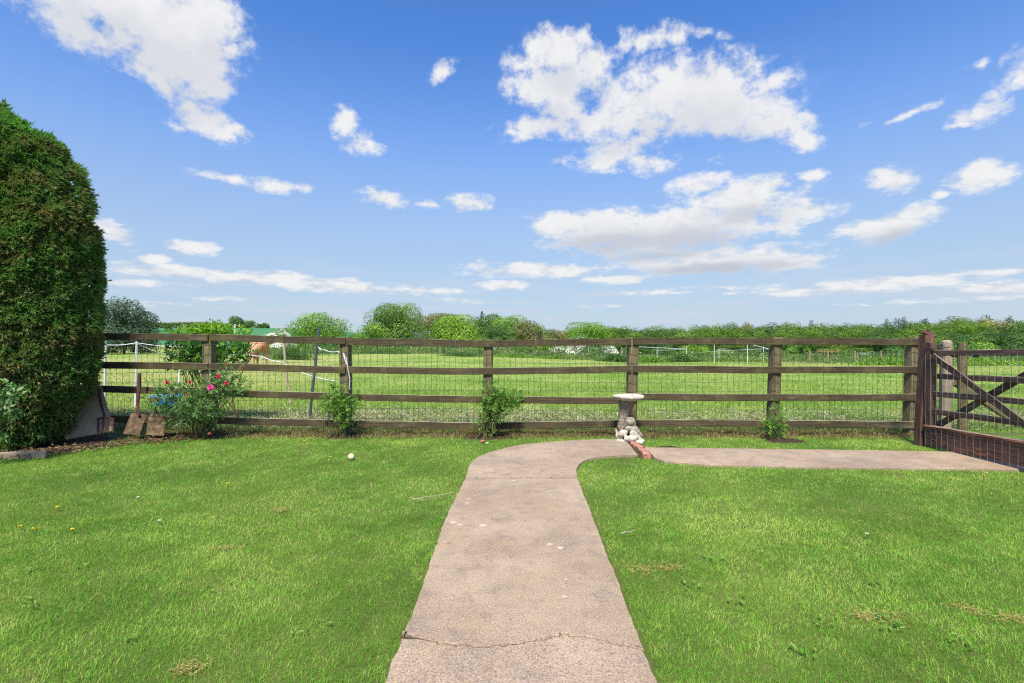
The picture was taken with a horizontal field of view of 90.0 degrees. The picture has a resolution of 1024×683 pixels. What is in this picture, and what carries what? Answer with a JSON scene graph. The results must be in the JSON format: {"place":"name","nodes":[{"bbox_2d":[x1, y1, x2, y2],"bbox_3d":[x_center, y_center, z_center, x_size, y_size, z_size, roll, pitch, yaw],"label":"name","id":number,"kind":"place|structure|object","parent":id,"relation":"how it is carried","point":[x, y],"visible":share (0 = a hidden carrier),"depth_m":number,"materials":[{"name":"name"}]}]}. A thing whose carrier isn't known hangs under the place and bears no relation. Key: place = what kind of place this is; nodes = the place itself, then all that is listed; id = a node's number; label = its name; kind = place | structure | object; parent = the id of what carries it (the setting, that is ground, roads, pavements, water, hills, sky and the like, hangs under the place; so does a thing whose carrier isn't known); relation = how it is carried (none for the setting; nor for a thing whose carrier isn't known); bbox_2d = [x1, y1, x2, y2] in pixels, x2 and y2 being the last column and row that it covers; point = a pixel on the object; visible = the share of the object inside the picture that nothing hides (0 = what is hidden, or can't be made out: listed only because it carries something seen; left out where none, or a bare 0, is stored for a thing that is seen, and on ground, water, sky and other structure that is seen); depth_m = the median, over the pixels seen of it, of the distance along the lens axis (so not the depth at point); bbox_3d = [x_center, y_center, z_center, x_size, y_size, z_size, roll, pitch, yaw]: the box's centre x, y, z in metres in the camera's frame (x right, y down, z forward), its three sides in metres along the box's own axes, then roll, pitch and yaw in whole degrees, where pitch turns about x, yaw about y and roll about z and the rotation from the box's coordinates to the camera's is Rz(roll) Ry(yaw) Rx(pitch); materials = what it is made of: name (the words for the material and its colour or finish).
{"place":"outdoors","nodes":[
{"label":"outdoors","id":0,"kind":"place"},
{"bbox_2d":[108,328,424,344],"bbox_3d":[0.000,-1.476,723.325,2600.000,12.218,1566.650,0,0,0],"label":"hill field","id":1,"kind":"structure","parent":0,"point":[261,331],"depth_m":199.93,"materials":[{"name":"plant"}]},
{"bbox_2d":[108,322,244,327],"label":"field hedge","id":2,"kind":"object","parent":1,"relation":"on","point":[174,324],"visible":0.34,"depth_m":290.99,"materials":[{"name":"green plant"}]},
{"bbox_2d":[228,316,249,326],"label":"hill tree","id":3,"kind":"object","parent":1,"relation":"on","point":[237,320],"visible":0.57,"depth_m":296.82,"materials":[{"name":"green plant"}]},
{"bbox_2d":[0,433,1023,682],"bbox_3d":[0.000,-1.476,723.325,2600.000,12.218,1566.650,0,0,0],"label":"lawn","id":4,"kind":"structure","parent":0,"point":[380,651],"depth_m":2.87,"materials":[{"name":"plant"}]},
{"bbox_2d":[0,378,27,441],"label":"elder sprig","id":5,"kind":"object","parent":4,"relation":"on","point":[6,403],"visible":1,"depth_m":5.18,"materials":[{"name":"plant"}]},
{"bbox_2d":[0,451,47,458],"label":"edging board","id":6,"kind":"object","parent":4,"relation":"on","point":[39,454],"visible":0.96,"depth_m":5.46,"materials":[{"name":"grey wood"}]},
{"bbox_2d":[0,434,111,453],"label":"soil","id":7,"kind":"structure","parent":4,"relation":"on","point":[93,439],"depth_m":6.22,"materials":[{"name":"soil"}]},
{"bbox_2d":[0,98,110,451],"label":"conifer hedge","id":8,"kind":"object","parent":7,"relation":"on","point":[53,290],"visible":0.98,"depth_m":5.85,"materials":[{"name":"green plant"}]},
{"bbox_2d":[60,386,111,439],"bbox_3d":[-5.534,0.891,6.545,0.989,0.626,0.417,0,0,31],"label":"plywood board","id":9,"kind":"object","parent":7,"relation":"on","point":[90,412],"visible":0.55,"depth_m":6.46,"materials":[{"name":"wood"}]},
{"bbox_2d":[97,387,113,432],"bbox_3d":[-5.152,0.860,6.432,0.424,0.548,0.130,0,0,29],"label":"garden fork","id":10,"kind":"object","parent":9,"relation":"attached to","point":[101,405],"visible":0.99,"depth_m":6.39,"materials":[{"name":"metal"}]},
{"bbox_2d":[0,430,200,460],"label":"leaf litter","id":11,"kind":"object","parent":4,"relation":"on","point":[53,450],"visible":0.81,"depth_m":6.04,"materials":[{"name":"plant"}]},
{"bbox_2d":[146,401,165,435],"bbox_3d":[-4.505,0.979,6.513,0.278,0.419,0.204,0,0,0],"label":"spade","id":12,"kind":"object","parent":11,"relation":"on","point":[155,426],"visible":0.91,"depth_m":6.48,"materials":[{"name":"metal"}]},
{"bbox_2d":[123,373,145,435],"bbox_3d":[-4.765,0.794,6.515,0.215,0.770,0.249,0,0,0],"label":"spade","id":13,"kind":"object","parent":4,"relation":"on","point":[135,423],"visible":1,"depth_m":6.50,"materials":[{"name":"metal"}]},
{"bbox_2d":[145,433,240,439],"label":"soil","id":14,"kind":"structure","parent":4,"relation":"on","point":[209,436],"depth_m":6.65,"materials":[{"name":"soil"}]},
{"bbox_2d":[140,363,253,438],"bbox_3d":[-3.985,0.758,6.489,1.419,0.993,0.583,0,0,0],"label":"rose bush","id":15,"kind":"object","parent":14,"relation":"on","point":[191,407],"visible":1,"depth_m":6.46,"materials":[{"name":"green plant"}]},
{"bbox_2d":[322,434,362,438],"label":"soil","id":16,"kind":"structure","parent":4,"relation":"on","point":[338,437],"depth_m":6.62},
{"bbox_2d":[319,379,363,438],"bbox_3d":[-2.202,0.858,6.586,0.577,0.794,0.391,0,0,0],"label":"rose bush","id":17,"kind":"object","parent":16,"relation":"on","point":[337,416],"visible":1,"depth_m":6.57,"materials":[{"name":"green plant"}]},
{"bbox_2d":[461,435,511,439],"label":"soil","id":18,"kind":"structure","parent":4,"relation":"on","point":[473,437],"depth_m":6.56,"materials":[{"name":"soil"}]},
{"bbox_2d":[474,380,525,439],"bbox_3d":[-0.149,0.870,6.575,0.696,0.769,0.404,0,0,0],"label":"rose bush","id":19,"kind":"object","parent":18,"relation":"on","point":[489,399],"visible":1,"depth_m":6.54,"materials":[{"name":"green plant"}]},
{"bbox_2d":[19,519,976,657],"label":"weeds","id":20,"kind":"object","parent":4,"relation":"on","point":[699,585],"visible":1,"depth_m":2.28,"materials":[{"name":"green plant"}]},
{"bbox_2d":[81,333,918,435],"bbox_3d":[-1.393,0.701,6.811,13.712,1.705,0.161,0,0,0],"label":"post and rail fence","id":21,"kind":"object","parent":4,"relation":"on","point":[774,369],"visible":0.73,"depth_m":6.74,"materials":[{"name":"brown wood"}]},
{"bbox_2d":[131,426,913,439],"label":"rough grass","id":22,"kind":"structure","parent":4,"relation":"on","point":[646,434],"depth_m":6.78,"materials":[{"name":"plant"}]},
{"bbox_2d":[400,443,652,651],"bbox_3d":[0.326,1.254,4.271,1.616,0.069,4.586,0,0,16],"label":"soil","id":23,"kind":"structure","parent":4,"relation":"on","point":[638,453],"depth_m":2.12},
{"bbox_2d":[629,441,651,458],"bbox_3d":[1.462,1.236,5.892,0.130,0.069,0.908,0,0,0],"label":"brick edging","id":24,"kind":"object","parent":23,"relation":"on","point":[643,451],"visible":0.91,"depth_m":5.74,"materials":[{"name":"brick"}]},
{"bbox_2d":[170,506,1023,675],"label":"dead thatch","id":25,"kind":"object","parent":4,"relation":"on","point":[855,611],"visible":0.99,"depth_m":2.32,"materials":[{"name":"plant"}]},
{"bbox_2d":[612,394,644,443],"bbox_3d":[1.459,0.967,6.410,0.394,0.596,0.408,0,0,0],"label":"birdbath","id":26,"kind":"object","parent":4,"relation":"on","point":[626,424],"visible":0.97,"depth_m":6.31,"materials":[{"name":"stone"}]},
{"bbox_2d":[765,438,805,443],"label":"soil","id":27,"kind":"structure","parent":4,"relation":"on","point":[782,440],"depth_m":6.36,"materials":[{"name":"soil"}]},
{"bbox_2d":[761,399,793,438],"bbox_3d":[3.333,1.014,6.491,0.394,0.564,0.321,0,0,-30],"label":"rose bush","id":28,"kind":"object","parent":27,"relation":"on","point":[776,426],"visible":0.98,"depth_m":6.49,"materials":[{"name":"green plant"}]},
{"bbox_2d":[914,329,934,445],"bbox_3d":[4.958,0.705,6.152,0.219,1.701,0.148,0,0,0],"label":"gate post","id":29,"kind":"object","parent":4,"relation":"on","point":[926,336],"visible":0.58,"depth_m":6.14,"materials":[{"name":"brown wood"}]},
{"bbox_2d":[923,342,1023,468],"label":"timber gate","id":30,"kind":"structure","parent":29,"relation":"attached to","point":[987,446],"depth_m":5.45,"materials":[{"name":"brown wood"}]},
{"bbox_2d":[937,340,952,427],"bbox_3d":[5.620,0.767,6.684,0.257,1.570,0.154,0,0,0],"label":"stay post","id":31,"kind":"object","parent":4,"relation":"on","point":[946,345],"visible":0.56,"depth_m":6.65,"materials":[{"name":"grey wood"}]},
{"bbox_2d":[0,0,1023,338],"label":"sky","id":32,"kind":"structure","parent":0,"point":[644,164],"materials":[{"name":"blue"}]},
{"bbox_2d":[80,345,1023,432],"bbox_3d":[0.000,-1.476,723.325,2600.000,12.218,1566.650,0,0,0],"label":"paddock","id":33,"kind":"structure","parent":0,"point":[425,359],"depth_m":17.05,"materials":[{"name":"plant"}]},
{"bbox_2d":[91,296,161,353],"bbox_3d":[-39.651,-1.563,52.246,6.651,6.003,6.360,0,0,-38],"label":"dark tree","id":34,"kind":"object","parent":33,"relation":"on","point":[121,316],"visible":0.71,"depth_m":51.68,"materials":[{"name":"green plant"}]},
{"bbox_2d":[134,341,137,406],"bbox_3d":[-7.051,0.648,9.600,0.070,1.298,0.042,0,0,0],"label":"fence stake","id":35,"kind":"object","parent":33,"relation":"on","point":[136,356],"visible":0.58,"depth_m":9.59,"materials":[{"name":"white plastic"}]},
{"bbox_2d":[160,318,253,414],"bbox_3d":[-4.533,0.454,7.641,1.342,1.595,0.692,0,0,0],"label":"climbing shrub","id":36,"kind":"object","parent":33,"relation":"on","point":[209,330],"visible":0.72,"depth_m":7.53,"materials":[{"name":"green plant"}]},
{"bbox_2d":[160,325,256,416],"bbox_3d":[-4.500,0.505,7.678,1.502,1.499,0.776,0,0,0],"label":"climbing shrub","id":37,"kind":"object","parent":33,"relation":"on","point":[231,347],"visible":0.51,"depth_m":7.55,"materials":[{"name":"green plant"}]},
{"bbox_2d":[245,342,268,363],"bbox_3d":[-11.892,0.528,24.083,0.978,1.492,2.022,0,0,-19],"label":"horse","id":38,"kind":"object","parent":33,"relation":"on","point":[260,348],"visible":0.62,"depth_m":23.49},
{"bbox_2d":[265,327,296,348],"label":"hawthorn","id":39,"kind":"object","parent":33,"relation":"on","point":[285,333],"visible":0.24,"depth_m":69.41,"materials":[{"name":"white plant"}]},
{"bbox_2d":[255,346,321,359],"bbox_3d":[-14.483,0.798,33.998,4.605,1.072,2.236,0,0,14],"label":"nettle patch","id":40,"kind":"object","parent":33,"relation":"on","point":[291,353],"visible":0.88,"depth_m":33.73,"materials":[{"name":"green plant"}]},
{"bbox_2d":[308,327,320,417],"bbox_3d":[-3.131,0.531,8.100,0.211,1.535,0.048,0,0,0],"label":"leaning post","id":41,"kind":"object","parent":33,"relation":"on","point":[314,375],"visible":0.65,"depth_m":8.08,"materials":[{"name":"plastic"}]},
{"bbox_2d":[285,312,354,347],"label":"round tree","id":42,"kind":"object","parent":33,"relation":"on","point":[311,327],"visible":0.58,"depth_m":82.44,"materials":[{"name":"green plant"}]},
{"bbox_2d":[354,322,394,346],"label":"tree","id":43,"kind":"object","parent":33,"relation":"on","point":[375,331],"visible":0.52,"depth_m":99.31,"materials":[{"name":"green plant"}]},
{"bbox_2d":[357,348,428,353],"bbox_3d":[-12.736,0.989,52.090,10.987,0.800,4.397,0,0,0],"label":"nettle patch","id":44,"kind":"object","parent":33,"relation":"on","point":[393,351],"visible":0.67,"depth_m":51.63,"materials":[{"name":"green plant"}]},
{"bbox_2d":[363,302,429,338],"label":"oak tree","id":45,"kind":"object","parent":33,"relation":"on","point":[400,323],"visible":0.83,"depth_m":104.66,"materials":[{"name":"green plant"}]},
{"bbox_2d":[411,312,463,338],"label":"tree","id":46,"kind":"object","parent":33,"relation":"on","point":[428,321],"visible":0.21,"depth_m":146.85,"materials":[{"name":"green plant"}]},
{"bbox_2d":[427,314,481,347],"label":"field tree","id":47,"kind":"object","parent":33,"relation":"on","point":[446,327],"visible":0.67,"depth_m":118.65,"materials":[{"name":"green plant"}]},
{"bbox_2d":[432,351,483,356],"bbox_3d":[-4.595,1.165,46.014,5.912,0.656,3.044,0,0,0],"label":"nettle patch","id":48,"kind":"object","parent":33,"relation":"on","point":[469,355],"visible":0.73,"depth_m":45.56,"materials":[{"name":"green plant"}]},
{"bbox_2d":[468,313,502,339],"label":"tree","id":49,"kind":"object","parent":33,"relation":"on","point":[488,321],"visible":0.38,"depth_m":182.07,"materials":[{"name":"green plant"}]},
{"bbox_2d":[485,324,516,339],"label":"field tree","id":50,"kind":"object","parent":33,"relation":"on","point":[506,333],"visible":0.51,"depth_m":138.34,"materials":[{"name":"green plant"}]},
{"bbox_2d":[489,314,526,339],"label":"tree","id":51,"kind":"object","parent":33,"relation":"on","point":[509,322],"visible":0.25,"depth_m":173.53,"materials":[{"name":"green plant"}]},
{"bbox_2d":[493,352,538,357],"bbox_3d":[0.333,1.240,45.985,7.311,0.728,3.483,0,0,0],"label":"nettle patch","id":52,"kind":"object","parent":33,"relation":"on","point":[511,355],"visible":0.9,"depth_m":45.59,"materials":[{"name":"green plant"}]},
{"bbox_2d":[512,320,544,346],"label":"field tree","id":53,"kind":"object","parent":33,"relation":"on","point":[527,331],"visible":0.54,"depth_m":164.39,"materials":[{"name":"green plant"}]},
{"bbox_2d":[439,346,622,359],"bbox_3d":[1.137,0.959,45.943,18.313,1.652,1.137,0,0,30],"label":"stock fence","id":54,"kind":"object","parent":33,"relation":"on","point":[555,347],"visible":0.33,"depth_m":44.70,"materials":[{"name":"grey wood"}]},
{"bbox_2d":[542,329,571,349],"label":"field tree","id":55,"kind":"object","parent":33,"relation":"on","point":[555,334],"visible":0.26,"depth_m":118.99,"materials":[{"name":"green plant"}]},
{"bbox_2d":[535,353,584,359],"bbox_3d":[4.378,1.326,45.115,6.534,0.720,3.499,0,0,0],"label":"nettle patch","id":56,"kind":"object","parent":33,"relation":"on","point":[554,356],"visible":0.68,"depth_m":44.51,"materials":[{"name":"green plant"}]},
{"bbox_2d":[108,401,1023,431],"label":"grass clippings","id":57,"kind":"object","parent":33,"relation":"on","point":[527,417],"depth_m":8.24,"materials":[{"name":"plant"}]},
{"bbox_2d":[562,334,600,354],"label":"bush","id":58,"kind":"object","parent":33,"relation":"on","point":[574,349],"visible":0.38,"depth_m":65.75,"materials":[{"name":"white plant"}]},
{"bbox_2d":[565,322,619,349],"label":"field tree","id":59,"kind":"object","parent":33,"relation":"on","point":[590,330],"visible":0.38,"depth_m":132.65,"materials":[{"name":"green plant"}]},
{"bbox_2d":[579,345,605,359],"bbox_3d":[9.970,1.286,61.991,3.897,2.531,3.241,0,0,0],"label":"bush","id":60,"kind":"object","parent":33,"relation":"on","point":[591,349],"visible":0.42,"depth_m":61.33,"materials":[{"name":"green plant"}]},
{"bbox_2d":[593,353,626,361],"bbox_3d":[6.824,1.118,34.016,4.006,0.736,2.048,0,0,0],"label":"nettle patch","id":61,"kind":"object","parent":33,"relation":"on","point":[611,357],"visible":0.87,"depth_m":33.69,"materials":[{"name":"green plant"}]},
{"bbox_2d":[601,345,618,355],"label":"bush","id":62,"kind":"object","parent":33,"relation":"on","point":[612,349],"visible":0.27,"depth_m":65.47,"materials":[{"name":"white plant"}]},
{"bbox_2d":[604,327,627,337],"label":"woodland tree","id":63,"kind":"object","parent":33,"relation":"on","point":[618,332],"visible":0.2,"depth_m":217.65,"materials":[{"name":"green plant"}]},
{"bbox_2d":[260,344,1023,363],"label":"rough growth","id":64,"kind":"object","parent":33,"relation":"on","point":[791,358],"visible":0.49,"depth_m":42.47,"materials":[{"name":"plant"}]},
{"bbox_2d":[632,329,660,337],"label":"woodland tree","id":65,"kind":"object","parent":33,"relation":"on","point":[645,333],"visible":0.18,"depth_m":226.24,"materials":[{"name":"green plant"}]},
{"bbox_2d":[638,355,667,362],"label":"nettle patch","id":66,"kind":"object","parent":33,"relation":"on","point":[645,359],"visible":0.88,"depth_m":32.70,"materials":[{"name":"green plant"}]},
{"bbox_2d":[649,345,675,357],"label":"bush","id":67,"kind":"object","parent":33,"relation":"on","point":[666,349],"visible":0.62,"depth_m":102.64,"materials":[{"name":"green plant"}]},
{"bbox_2d":[657,353,708,362],"bbox_3d":[10.748,1.069,32.980,4.134,0.787,1.905,0,0,0],"label":"nettle patch","id":68,"kind":"object","parent":33,"relation":"on","point":[677,358],"visible":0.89,"depth_m":32.71,"materials":[{"name":"green plant"}]},
{"bbox_2d":[671,331,704,352],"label":"woodland tree","id":69,"kind":"object","parent":33,"relation":"on","point":[683,335],"visible":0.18,"depth_m":182.29,"materials":[{"name":"green plant"}]},
{"bbox_2d":[677,344,711,356],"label":"bush","id":70,"kind":"object","parent":33,"relation":"on","point":[704,349],"visible":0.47,"depth_m":99.00,"materials":[{"name":"green plant"}]},
{"bbox_2d":[698,331,726,348],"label":"woodland tree","id":71,"kind":"object","parent":33,"relation":"on","point":[719,335],"visible":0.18,"depth_m":184.11,"materials":[{"name":"green plant"}]},
{"bbox_2d":[712,327,737,336],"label":"woodland tree","id":72,"kind":"object","parent":33,"relation":"on","point":[724,332],"visible":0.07,"depth_m":234.52,"materials":[{"name":"green plant"}]},
{"bbox_2d":[727,331,754,351],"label":"woodland tree","id":73,"kind":"object","parent":33,"relation":"on","point":[738,335],"visible":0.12,"depth_m":186.33,"materials":[{"name":"green plant"}]},
{"bbox_2d":[735,345,764,356],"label":"bush","id":74,"kind":"object","parent":33,"relation":"on","point":[751,352],"visible":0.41,"depth_m":95.57,"materials":[{"name":"green plant"}]},
{"bbox_2d":[741,326,769,337],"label":"woodland tree","id":75,"kind":"object","parent":33,"relation":"on","point":[752,330],"visible":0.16,"depth_m":223.89,"materials":[{"name":"green plant"}]},
{"bbox_2d":[782,345,800,359],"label":"bush","id":76,"kind":"object","parent":33,"relation":"on","point":[789,347],"visible":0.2,"depth_m":83.71,"materials":[{"name":"green plant"}]},
{"bbox_2d":[790,345,826,354],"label":"woodland tree","id":77,"kind":"object","parent":33,"relation":"on","point":[812,348],"visible":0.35,"depth_m":143.59,"materials":[{"name":"green plant"}]},
{"bbox_2d":[799,329,832,348],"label":"woodland tree","id":78,"kind":"object","parent":33,"relation":"on","point":[809,335],"visible":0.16,"depth_m":182.40,"materials":[{"name":"green plant"}]},
{"bbox_2d":[806,345,847,354],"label":"woodland tree","id":79,"kind":"object","parent":33,"relation":"on","point":[826,347],"visible":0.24,"depth_m":144.69,"materials":[{"name":"green plant"}]},
{"bbox_2d":[837,327,870,351],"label":"woodland tree","id":80,"kind":"object","parent":33,"relation":"on","point":[847,333],"visible":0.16,"depth_m":190.31,"materials":[{"name":"green plant"}]},
{"bbox_2d":[839,337,877,354],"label":"woodland tree","id":81,"kind":"object","parent":33,"relation":"on","point":[855,347],"visible":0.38,"depth_m":148.21,"materials":[{"name":"green plant"}]},
{"bbox_2d":[824,356,903,365],"bbox_3d":[19.714,1.057,27.130,5.597,0.628,3.176,0,0,0],"label":"nettle patch","id":82,"kind":"object","parent":33,"relation":"on","point":[880,361],"visible":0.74,"depth_m":26.68,"materials":[{"name":"green plant"}]},
{"bbox_2d":[852,328,882,349],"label":"woodland tree","id":83,"kind":"object","parent":33,"relation":"on","point":[864,334],"visible":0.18,"depth_m":195.70,"materials":[{"name":"green plant"}]},
{"bbox_2d":[858,334,897,353],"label":"woodland tree","id":84,"kind":"object","parent":33,"relation":"on","point":[880,336],"visible":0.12,"depth_m":146.35,"materials":[{"name":"green plant"}]},
{"bbox_2d":[866,329,893,350],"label":"woodland tree","id":85,"kind":"object","parent":33,"relation":"on","point":[885,333],"visible":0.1,"depth_m":196.61,"materials":[{"name":"green plant"}]},
{"bbox_2d":[869,345,903,358],"bbox_3d":[42.087,1.601,56.081,5.572,2.438,5.685,0,0,35],"label":"bush","id":86,"kind":"object","parent":33,"relation":"on","point":[892,348],"visible":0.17,"depth_m":55.52,"materials":[{"name":"green plant"}]},
{"bbox_2d":[890,328,918,337],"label":"woodland tree","id":87,"kind":"object","parent":33,"relation":"on","point":[899,334],"visible":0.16,"depth_m":187.44,"materials":[{"name":"green plant"}]},
{"bbox_2d":[892,321,924,334],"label":"woodland tree","id":88,"kind":"object","parent":33,"relation":"on","point":[908,326],"visible":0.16,"depth_m":221.79,"materials":[{"name":"green plant"}]},
{"bbox_2d":[931,319,961,336],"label":"woodland tree","id":89,"kind":"object","parent":33,"relation":"on","point":[945,326],"visible":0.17,"depth_m":221.30,"materials":[{"name":"green plant"}]},
{"bbox_2d":[936,331,971,347],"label":"woodland tree","id":90,"kind":"object","parent":33,"relation":"on","point":[948,336],"visible":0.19,"depth_m":154.10,"materials":[{"name":"green plant"}]},
{"bbox_2d":[941,322,975,338],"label":"woodland tree","id":91,"kind":"object","parent":33,"relation":"on","point":[952,329],"visible":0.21,"depth_m":190.58,"materials":[{"name":"green plant"}]},
{"bbox_2d":[951,321,989,332],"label":"woodland tree","id":92,"kind":"object","parent":33,"relation":"on","point":[973,324],"visible":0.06,"depth_m":218.15,"materials":[{"name":"green plant"}]},
{"bbox_2d":[953,340,1000,349],"bbox_3d":[48.020,1.218,54.151,6.483,2.833,6.350,0,0,25],"label":"bush","id":93,"kind":"object","parent":33,"relation":"on","point":[977,347],"visible":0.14,"depth_m":52.83,"materials":[{"name":"green plant"}]},
{"bbox_2d":[960,333,997,356],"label":"woodland tree","id":94,"kind":"object","parent":33,"relation":"on","point":[968,337],"visible":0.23,"depth_m":141.13,"materials":[{"name":"green plant"}]},
{"bbox_2d":[937,335,1023,433],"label":"wire fence","id":95,"kind":"object","parent":33,"relation":"on","point":[962,364],"visible":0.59,"depth_m":6.90,"materials":[{"name":"grey"}]},
{"bbox_2d":[937,357,1023,365],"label":"nettle patch","id":96,"kind":"object","parent":33,"relation":"on","point":[983,361],"visible":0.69,"depth_m":26.41,"materials":[{"name":"green plant"}]},
{"bbox_2d":[968,320,1001,334],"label":"woodland tree","id":97,"kind":"object","parent":33,"relation":"on","point":[986,327],"visible":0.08,"depth_m":217.73,"materials":[{"name":"green plant"}]},
{"bbox_2d":[972,335,1017,349],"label":"woodland tree","id":98,"kind":"object","parent":33,"relation":"on","point":[994,337],"visible":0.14,"depth_m":144.60,"materials":[{"name":"green plant"}]},
{"bbox_2d":[988,319,1016,332],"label":"woodland tree","id":99,"kind":"object","parent":33,"relation":"on","point":[1002,325],"visible":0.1,"depth_m":228.05,"materials":[{"name":"green plant"}]},
{"bbox_2d":[983,325,1023,339],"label":"woodland tree","id":100,"kind":"object","parent":33,"relation":"on","point":[1006,332],"visible":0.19,"depth_m":189.49,"materials":[{"name":"green plant"}]},
{"bbox_2d":[990,332,1023,348],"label":"woodland tree","id":101,"kind":"object","parent":33,"relation":"on","point":[1008,339],"visible":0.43,"depth_m":142.78,"materials":[{"name":"green plant"}]},
{"bbox_2d":[998,341,1023,356],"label":"bush","id":102,"kind":"object","parent":33,"relation":"on","point":[1008,344],"visible":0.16,"depth_m":52.41,"materials":[{"name":"green plant"}]},
{"bbox_2d":[385,439,1023,682],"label":"path","id":103,"kind":"structure","parent":0,"point":[496,583],"depth_m":2.70,"materials":[{"name":"concrete"}]},
{"bbox_2d":[443,480,568,597],"bbox_3d":[-0.059,1.215,3.463,0.728,0.002,2.064,0,0,0],"label":"lichen","id":104,"kind":"object","parent":103,"relation":"on","point":[549,544],"visible":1,"depth_m":3.37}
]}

